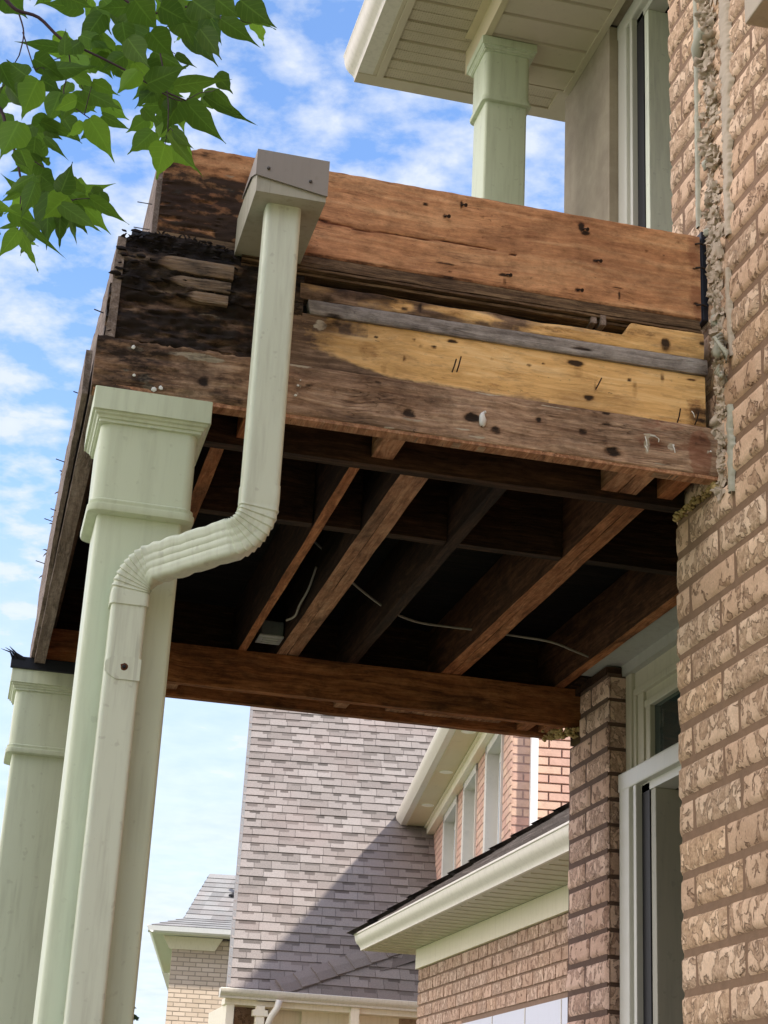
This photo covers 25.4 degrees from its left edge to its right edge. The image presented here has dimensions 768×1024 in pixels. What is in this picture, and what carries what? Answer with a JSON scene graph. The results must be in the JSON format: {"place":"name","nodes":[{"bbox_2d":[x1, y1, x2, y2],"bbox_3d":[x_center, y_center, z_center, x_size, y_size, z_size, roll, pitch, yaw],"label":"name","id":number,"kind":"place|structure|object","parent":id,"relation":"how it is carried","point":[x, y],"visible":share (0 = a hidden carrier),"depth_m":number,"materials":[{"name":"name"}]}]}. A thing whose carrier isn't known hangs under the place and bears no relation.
{"place":"outdoors","nodes":[
{"label":"outdoors","id":0,"kind":"place"},
{"bbox_2d":[0,0,564,1023],"label":"sky","id":1,"kind":"structure","parent":0,"point":[303,100],"materials":[{"name":"blue"}]},
{"bbox_2d":[208,707,571,1023],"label":"neighbour house","id":2,"kind":"structure","parent":0,"point":[347,824],"depth_m":18.76,"materials":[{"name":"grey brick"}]},
{"bbox_2d":[441,795,457,877],"bbox_3d":[0.749,4.192,18.028,0.182,2.235,1.180,4,-21,-4],"label":"window","id":3,"kind":"structure","parent":2,"relation":"in","point":[450,819],"depth_m":18.68,"materials":[{"name":"glass"}]},
{"bbox_2d":[461,762,478,865],"bbox_3d":[0.888,3.616,16.542,0.182,2.235,0.980,4,-21,-4],"label":"window","id":4,"kind":"structure","parent":2,"relation":"in","point":[469,806],"depth_m":17.08,"materials":[{"name":"glass"}]},
{"bbox_2d":[483,734,503,852],"bbox_3d":[1.029,3.031,15.032,0.182,2.235,1.030,4,-21,-4],"label":"window","id":5,"kind":"structure","parent":2,"relation":"in","point":[494,755],"depth_m":15.57,"materials":[{"name":"glass"}]},
{"bbox_2d":[347,802,568,1023],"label":"garage","id":6,"kind":"structure","parent":0,"point":[483,937],"depth_m":11.27,"materials":[{"name":"brick"}]},
{"bbox_2d":[463,997,567,1023],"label":"garage door","id":7,"kind":"structure","parent":6,"relation":"in","point":[553,1012],"depth_m":10.50,"materials":[{"name":"metal"}]},
{"label":"ground","id":8,"kind":"structure","parent":0,"visible":0},
{"bbox_2d":[0,0,276,272],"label":"linden tree","id":9,"kind":"object","parent":8,"relation":"on","point":[61,204],"visible":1,"depth_m":3.00,"materials":[{"name":"green plant"}]},
{"bbox_2d":[161,970,169,989],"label":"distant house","id":10,"kind":"structure","parent":8,"relation":"on","point":[166,976],"depth_m":38.42,"materials":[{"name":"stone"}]},
{"bbox_2d":[147,874,235,1023],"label":"house","id":11,"kind":"structure","parent":8,"relation":"on","point":[192,958],"depth_m":29.22,"materials":[{"name":"brick"}]},
{"bbox_2d":[343,0,767,1023],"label":"brick house","id":12,"kind":"structure","parent":8,"relation":"on","point":[659,108],"depth_m":5.00,"materials":[{"name":"brick"}]},
{"bbox_2d":[30,149,717,738],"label":"balcony","id":13,"kind":"structure","parent":12,"relation":"attached to","point":[496,431],"depth_m":4.43,"materials":[{"name":"brown wood"}]},
{"bbox_2d":[255,620,283,644],"bbox_3d":[-0.424,0.449,6.327,0.092,0.069,0.102,8,-22,-12],"label":"junction box","id":14,"kind":"object","parent":13,"relation":"attached to","point":[270,632],"visible":0.94,"depth_m":6.29,"materials":[{"name":"plastic"}]},
{"bbox_2d":[286,566,316,620],"bbox_3d":[-0.280,0.288,5.933,0.027,0.100,0.345,10,-22,-17],"label":"cable","id":15,"kind":"object","parent":13,"relation":"hanging from","point":[304,596],"visible":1,"depth_m":5.91,"materials":[{"name":"grey plastic"}]},
{"bbox_2d":[314,541,588,656],"bbox_3d":[0.216,0.344,6.094,1.225,0.158,0.185,17,-25,-31],"label":"cable","id":16,"kind":"object","parent":13,"relation":"attached to","point":[445,626],"visible":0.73,"depth_m":6.18,"materials":[{"name":"grey plastic"}]},
{"bbox_2d":[467,35,536,205],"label":"porch column","id":17,"kind":"structure","parent":13,"relation":"on","point":[498,69],"depth_m":7.39,"materials":[{"name":"paint"}]},
{"bbox_2d":[626,645,680,770],"bbox_3d":[1.140,0.484,5.472,0.068,0.376,1.795,8,-22,-12],"label":"transom window","id":18,"kind":"structure","parent":12,"relation":"in","point":[652,693],"depth_m":6.11,"materials":[{"name":"white glass"}]},
{"bbox_2d":[644,10,672,231],"bbox_3d":[1.439,-0.874,6.755,0.834,2.495,0.042,8,-22,-12],"label":"door","id":19,"kind":"structure","parent":12,"relation":"in","point":[659,194],"depth_m":6.92,"materials":[{"name":"white wood"}]},
{"bbox_2d":[651,787,684,1023],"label":"door","id":20,"kind":"structure","parent":12,"relation":"in","point":[666,838],"depth_m":5.77,"materials":[{"name":"paint"}]},
{"bbox_2d":[744,0,767,28],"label":"wall box","id":21,"kind":"object","parent":12,"relation":"attached to","point":[756,12],"visible":1,"depth_m":4.24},
{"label":"patio","id":22,"kind":"structure","parent":0,"visible":0},
{"bbox_2d":[0,668,73,1023],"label":"porch column","id":23,"kind":"structure","parent":22,"relation":"on","point":[34,755],"depth_m":6.01,"materials":[{"name":"paint"}]},
{"bbox_2d":[1,647,75,674],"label":"torn membrane","id":24,"kind":"object","parent":23,"relation":"attached to","point":[19,661],"visible":0.8,"depth_m":6.16,"materials":[{"name":"black"}]},
{"bbox_2d":[33,385,212,1023],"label":"porch column","id":25,"kind":"structure","parent":22,"relation":"on","point":[142,450],"depth_m":3.79,"materials":[{"name":"paint"}]},
{"bbox_2d":[63,149,329,1023],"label":"downspout","id":26,"kind":"object","parent":25,"relation":"attached to","point":[284,198],"visible":1,"depth_m":3.74,"materials":[{"name":"paint"}]}
]}

